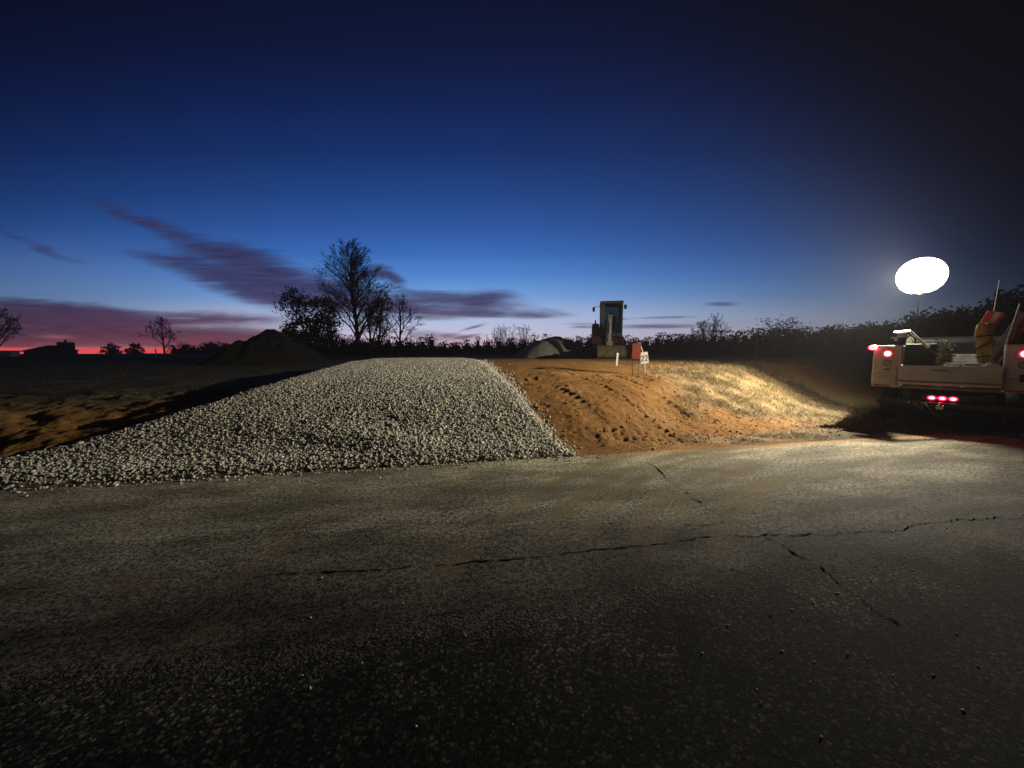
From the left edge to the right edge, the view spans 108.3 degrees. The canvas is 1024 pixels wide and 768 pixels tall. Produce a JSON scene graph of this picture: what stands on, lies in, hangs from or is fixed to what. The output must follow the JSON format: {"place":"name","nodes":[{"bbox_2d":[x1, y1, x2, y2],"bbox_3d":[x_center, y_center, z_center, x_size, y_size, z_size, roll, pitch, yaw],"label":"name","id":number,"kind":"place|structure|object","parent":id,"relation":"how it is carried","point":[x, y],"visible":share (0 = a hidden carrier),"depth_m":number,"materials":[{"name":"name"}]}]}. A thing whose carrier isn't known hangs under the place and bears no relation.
{"place":"outdoors","nodes":[
{"label":"outdoors","id":0,"kind":"place"},
{"bbox_2d":[0,351,19,356],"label":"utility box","id":1,"kind":"object","parent":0,"point":[9,353],"visible":1,"depth_m":41.49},
{"bbox_2d":[0,357,607,496],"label":"gravel","id":2,"kind":"structure","parent":0,"point":[446,364],"depth_m":5.80,"materials":[{"name":"grey gravel"}]},
{"bbox_2d":[0,429,1023,767],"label":"road","id":3,"kind":"structure","parent":0,"point":[160,625],"depth_m":2.19,"materials":[{"name":"grey asphalt"}]},
{"bbox_2d":[272,536,717,574],"bbox_3d":[-0.009,1.309,2.804,3.533,0.001,0.100,-1,5,-9],"label":"road crack","id":4,"kind":"object","parent":3,"relation":"on","point":[487,560],"visible":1,"depth_m":2.75,"materials":[{"name":"black asphalt"}]},
{"bbox_2d":[302,503,1023,737],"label":"loose pebbles","id":5,"kind":"object","parent":3,"relation":"on","point":[771,614],"visible":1,"depth_m":2.11,"materials":[{"name":"grey gravel"}]},
{"bbox_2d":[415,493,1000,718],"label":"soil crumbs","id":6,"kind":"object","parent":3,"relation":"on","point":[739,654],"visible":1,"depth_m":1.93,"materials":[{"name":"brown soil"}]},
{"bbox_2d":[650,464,899,623],"bbox_3d":[2.028,1.226,3.754,0.206,0.001,3.325,0,5,-6],"label":"road crack","id":7,"kind":"object","parent":3,"relation":"on","point":[800,556],"visible":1,"depth_m":2.72,"materials":[{"name":"black asphalt"}]},
{"bbox_2d":[726,516,1023,536],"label":"road crack","id":8,"kind":"object","parent":3,"relation":"on","point":[868,531],"visible":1,"depth_m":3.19,"materials":[{"name":"black asphalt"}]},
{"bbox_2d":[868,280,1023,429],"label":"utility truck","id":9,"kind":"object","parent":3,"relation":"on","point":[891,372],"visible":0.94,"depth_m":7.52,"materials":[{"name":"white paint"}]},
{"bbox_2d":[891,330,939,357],"bbox_3d":[8.543,-0.858,7.839,0.173,0.593,0.738,-4,6,-39],"label":"tool stand","id":10,"kind":"object","parent":9,"relation":"on","point":[903,336],"visible":1,"depth_m":7.91,"materials":[{"name":"black paint"}]},
{"bbox_2d":[903,344,938,385],"bbox_3d":[8.906,-0.429,8.065,0.620,0.880,0.465,-4,6,-39],"label":"tool chest","id":11,"kind":"object","parent":9,"relation":"on","point":[918,354],"visible":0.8,"depth_m":7.86,"materials":[{"name":"black plastic"}]},
{"bbox_2d":[906,337,914,343],"bbox_3d":[8.719,-0.953,8.090,0.120,0.160,0.120,-4,6,-39],"label":"water jug","id":12,"kind":"object","parent":11,"relation":"on","point":[910,340],"visible":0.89,"depth_m":8.06,"materials":[{"name":"white plastic"}]},
{"bbox_2d":[896,257,948,343],"bbox_3d":[10.065,-1.603,9.196,0.868,3.024,0.871,0,5,0],"label":"work light","id":13,"kind":"object","parent":9,"relation":"on","point":[919,276],"visible":0.98,"depth_m":8.88,"materials":[{"name":"white plastic"}]},
{"bbox_2d":[935,338,956,365],"bbox_3d":[9.812,-0.528,8.424,0.540,1.020,0.408,-2,6,-26],"label":"brush bundle","id":14,"kind":"object","parent":9,"relation":"on","point":[942,358],"visible":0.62,"depth_m":8.33,"materials":[{"name":"green plant"}]},
{"bbox_2d":[942,362,962,387],"bbox_3d":[8.890,-0.194,7.482,0.265,0.512,0.263,-4,6,-39],"label":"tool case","id":15,"kind":"object","parent":9,"relation":"on","point":[952,365],"visible":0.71,"depth_m":7.39,"materials":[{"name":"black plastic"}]},
{"bbox_2d":[963,363,990,388],"bbox_3d":[9.179,-0.166,7.285,0.390,0.490,0.370,-4,6,-39],"label":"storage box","id":16,"kind":"object","parent":9,"relation":"on","point":[972,364],"visible":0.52,"depth_m":7.20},
{"bbox_2d":[973,323,995,362],"bbox_3d":[9.224,-0.559,7.250,0.249,1.280,0.278,-4,6,-39],"label":"canvas sack","id":17,"kind":"object","parent":9,"relation":"on","point":[984,335],"visible":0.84,"depth_m":7.17,"materials":[{"name":"yellow fabric"}]},
{"bbox_2d":[981,361,1000,366],"bbox_3d":[9.057,-0.320,7.004,0.158,0.230,0.320,-4,6,-39],"label":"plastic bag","id":18,"kind":"object","parent":9,"relation":"on","point":[990,364],"visible":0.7,"depth_m":6.97,"materials":[{"name":"white plastic"}]},
{"bbox_2d":[980,310,1004,328],"bbox_3d":[9.369,-1.222,7.252,0.052,0.447,0.340,-4,6,-39],"label":"barrier board","id":19,"kind":"object","parent":9,"relation":"attached to","point":[994,317],"visible":0.59,"depth_m":7.21,"materials":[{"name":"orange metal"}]},
{"bbox_2d":[991,312,1023,363],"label":"barrier board","id":20,"kind":"object","parent":9,"relation":"on","point":[997,350],"visible":0.37,"depth_m":7.20,"materials":[{"name":"red metal"}]},
{"bbox_2d":[993,303,1023,388],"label":"folded cloth","id":21,"kind":"object","parent":9,"relation":"on","point":[1017,337],"visible":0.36,"depth_m":7.02,"materials":[{"name":"red fabric"}]},
{"bbox_2d":[0,353,1023,489],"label":"ground","id":22,"kind":"structure","parent":0,"point":[844,379],"depth_m":7.61,"materials":[{"name":"soil"}]},
{"bbox_2d":[0,307,26,346],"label":"bare tree","id":23,"kind":"object","parent":22,"relation":"on","point":[9,324],"visible":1,"depth_m":62.16,"materials":[{"name":"brown plant"}]},
{"bbox_2d":[20,340,79,353],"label":"house","id":24,"kind":"structure","parent":22,"relation":"on","point":[65,347],"depth_m":103.28,"materials":[{"name":"black"}]},
{"bbox_2d":[100,342,124,353],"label":"tree","id":25,"kind":"object","parent":22,"relation":"on","point":[114,349],"visible":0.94,"depth_m":118.88,"materials":[{"name":"green plant"}]},
{"bbox_2d":[123,342,145,353],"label":"tree","id":26,"kind":"object","parent":22,"relation":"on","point":[133,347],"visible":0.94,"depth_m":119.08,"materials":[{"name":"green plant"}]},
{"bbox_2d":[137,315,180,353],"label":"bare tree","id":27,"kind":"object","parent":22,"relation":"on","point":[161,331],"visible":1,"depth_m":94.05,"materials":[{"name":"brown plant"}]},
{"bbox_2d":[0,357,393,428],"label":"field weeds","id":28,"kind":"object","parent":22,"relation":"on","point":[158,387],"visible":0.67,"depth_m":10.84,"materials":[{"name":"plant"}]},
{"bbox_2d":[200,341,221,353],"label":"tree","id":29,"kind":"object","parent":22,"relation":"on","point":[210,345],"visible":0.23,"depth_m":117.95,"materials":[{"name":"green plant"}]},
{"bbox_2d":[194,329,327,364],"bbox_3d":[-14.186,-2.071,21.873,6.490,2.336,6.380,0,5,0],"label":"dirt pile","id":30,"kind":"object","parent":22,"relation":"on","point":[269,346],"visible":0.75,"depth_m":20.37,"materials":[{"name":"brown soil"}]},
{"bbox_2d":[280,327,293,340],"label":"bush","id":31,"kind":"object","parent":22,"relation":"on","point":[289,337],"visible":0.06,"depth_m":43.61,"materials":[{"name":"green plant"}]},
{"bbox_2d":[271,286,343,355],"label":"leafy tree","id":32,"kind":"object","parent":22,"relation":"on","point":[313,334],"visible":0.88,"depth_m":44.80,"materials":[{"name":"green plant"}]},
{"bbox_2d":[313,238,400,354],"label":"bare tree","id":33,"kind":"object","parent":22,"relation":"on","point":[353,281],"visible":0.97,"depth_m":57.44,"materials":[{"name":"brown plant"}]},
{"bbox_2d":[352,292,402,354],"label":"bare tree","id":34,"kind":"object","parent":22,"relation":"on","point":[379,329],"visible":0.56,"depth_m":62.19,"materials":[{"name":"brown plant"}]},
{"bbox_2d":[376,293,425,354],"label":"bare tree","id":35,"kind":"object","parent":22,"relation":"on","point":[404,311],"visible":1,"depth_m":57.43,"materials":[{"name":"brown plant"}]},
{"bbox_2d":[484,324,508,354],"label":"bare sapling","id":36,"kind":"object","parent":22,"relation":"on","point":[494,336],"visible":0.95,"depth_m":61.51,"materials":[{"name":"brown plant"}]},
{"bbox_2d":[497,323,516,354],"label":"bare sapling","id":37,"kind":"object","parent":22,"relation":"on","point":[511,338],"visible":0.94,"depth_m":61.72,"materials":[{"name":"brown plant"}]},
{"bbox_2d":[513,323,534,350],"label":"bare sapling","id":38,"kind":"object","parent":22,"relation":"on","point":[524,336],"visible":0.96,"depth_m":61.87,"materials":[{"name":"brown plant"}]},
{"bbox_2d":[511,336,587,358],"bbox_3d":[2.088,-1.947,20.865,5.280,1.480,4.510,0,5,0],"label":"gravel pile","id":39,"kind":"object","parent":22,"relation":"on","point":[555,347],"visible":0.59,"depth_m":19.48,"materials":[{"name":"gravel"}]},
{"bbox_2d":[166,317,968,354],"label":"treeline","id":40,"kind":"object","parent":22,"relation":"on","point":[735,345],"visible":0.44,"depth_m":64.86,"materials":[{"name":"green plant"}]},
{"bbox_2d":[590,300,630,358],"bbox_3d":[4.736,-2.591,17.878,1.820,2.730,3.950,1,5,12],"label":"excavator","id":41,"kind":"object","parent":22,"relation":"on","point":[607,338],"visible":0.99,"depth_m":17.45,"materials":[{"name":"metal"}]},
{"bbox_2d":[631,343,640,374],"bbox_3d":[3.380,-0.659,10.101,0.261,0.898,0.070,-1,5,-6],"label":"notice board","id":42,"kind":"object","parent":22,"relation":"on","point":[635,350],"visible":0.93,"depth_m":10.05,"materials":[{"name":"metal"}]},
{"bbox_2d":[640,346,648,372],"bbox_3d":[3.639,-0.632,10.206,0.268,0.931,0.050,0,5,-5],"label":"lot sign","id":43,"kind":"object","parent":22,"relation":"on","point":[644,359],"visible":0.98,"depth_m":10.18,"materials":[{"name":"white metal"}]},
{"bbox_2d":[676,330,699,354],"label":"bare tree","id":44,"kind":"object","parent":22,"relation":"on","point":[688,340],"visible":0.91,"depth_m":59.47,"materials":[{"name":"brown plant"}]},
{"bbox_2d":[689,312,728,354],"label":"bare tree","id":45,"kind":"object","parent":22,"relation":"on","point":[702,331],"visible":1,"depth_m":57.38,"materials":[{"name":"brown plant"}]},
{"bbox_2d":[589,358,877,451],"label":"dry grass","id":46,"kind":"structure","parent":22,"relation":"on","point":[807,410],"depth_m":9.66,"materials":[{"name":"plant"}]},
{"bbox_2d":[554,362,943,450],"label":"soil clods","id":47,"kind":"object","parent":22,"relation":"on","point":[683,441],"visible":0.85,"depth_m":7.33,"materials":[{"name":"brown soil"}]},
{"bbox_2d":[755,334,757,355],"bbox_3d":[21.719,-3.371,32.832,0.125,2.199,0.125,0,5,0],"label":"marker pole","id":48,"kind":"object","parent":22,"relation":"on","point":[756,344],"visible":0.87,"depth_m":32.78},
{"bbox_2d":[745,314,809,354],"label":"leafy tree","id":49,"kind":"object","parent":22,"relation":"on","point":[792,336],"visible":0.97,"depth_m":49.10,"materials":[{"name":"green plant"}]},
{"bbox_2d":[795,327,857,355],"bbox_3d":[34.919,-4.578,39.719,6.474,3.338,6.362,0,5,0],"label":"dark tree","id":50,"kind":"object","parent":22,"relation":"on","point":[823,343],"visible":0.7,"depth_m":39.07,"materials":[{"name":"green plant"}]},
{"bbox_2d":[836,319,907,355],"bbox_3d":[34.144,-4.151,33.672,7.318,3.474,7.050,0,5,0],"label":"dark tree","id":51,"kind":"object","parent":22,"relation":"on","point":[861,340],"visible":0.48,"depth_m":33.33,"materials":[{"name":"green plant"}]},
{"bbox_2d":[887,306,972,344],"bbox_3d":[34.157,-4.167,29.711,5.863,4.190,6.016,-2,5,-19],"label":"dark tree","id":52,"kind":"object","parent":22,"relation":"on","point":[924,324],"visible":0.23,"depth_m":29.36,"materials":[{"name":"green plant"}]},
{"bbox_2d":[925,298,1023,336],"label":"dark tree","id":53,"kind":"object","parent":22,"relation":"on","point":[968,326],"visible":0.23,"depth_m":26.83,"materials":[{"name":"green plant"}]},
{"bbox_2d":[963,284,1023,343],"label":"dark tree","id":54,"kind":"object","parent":22,"relation":"on","point":[1007,301],"visible":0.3,"depth_m":24.93,"materials":[{"name":"green plant"}]},
{"bbox_2d":[0,0,1023,353],"label":"sky","id":55,"kind":"structure","parent":0,"point":[536,164],"materials":[{"name":"blue"}]}
]}

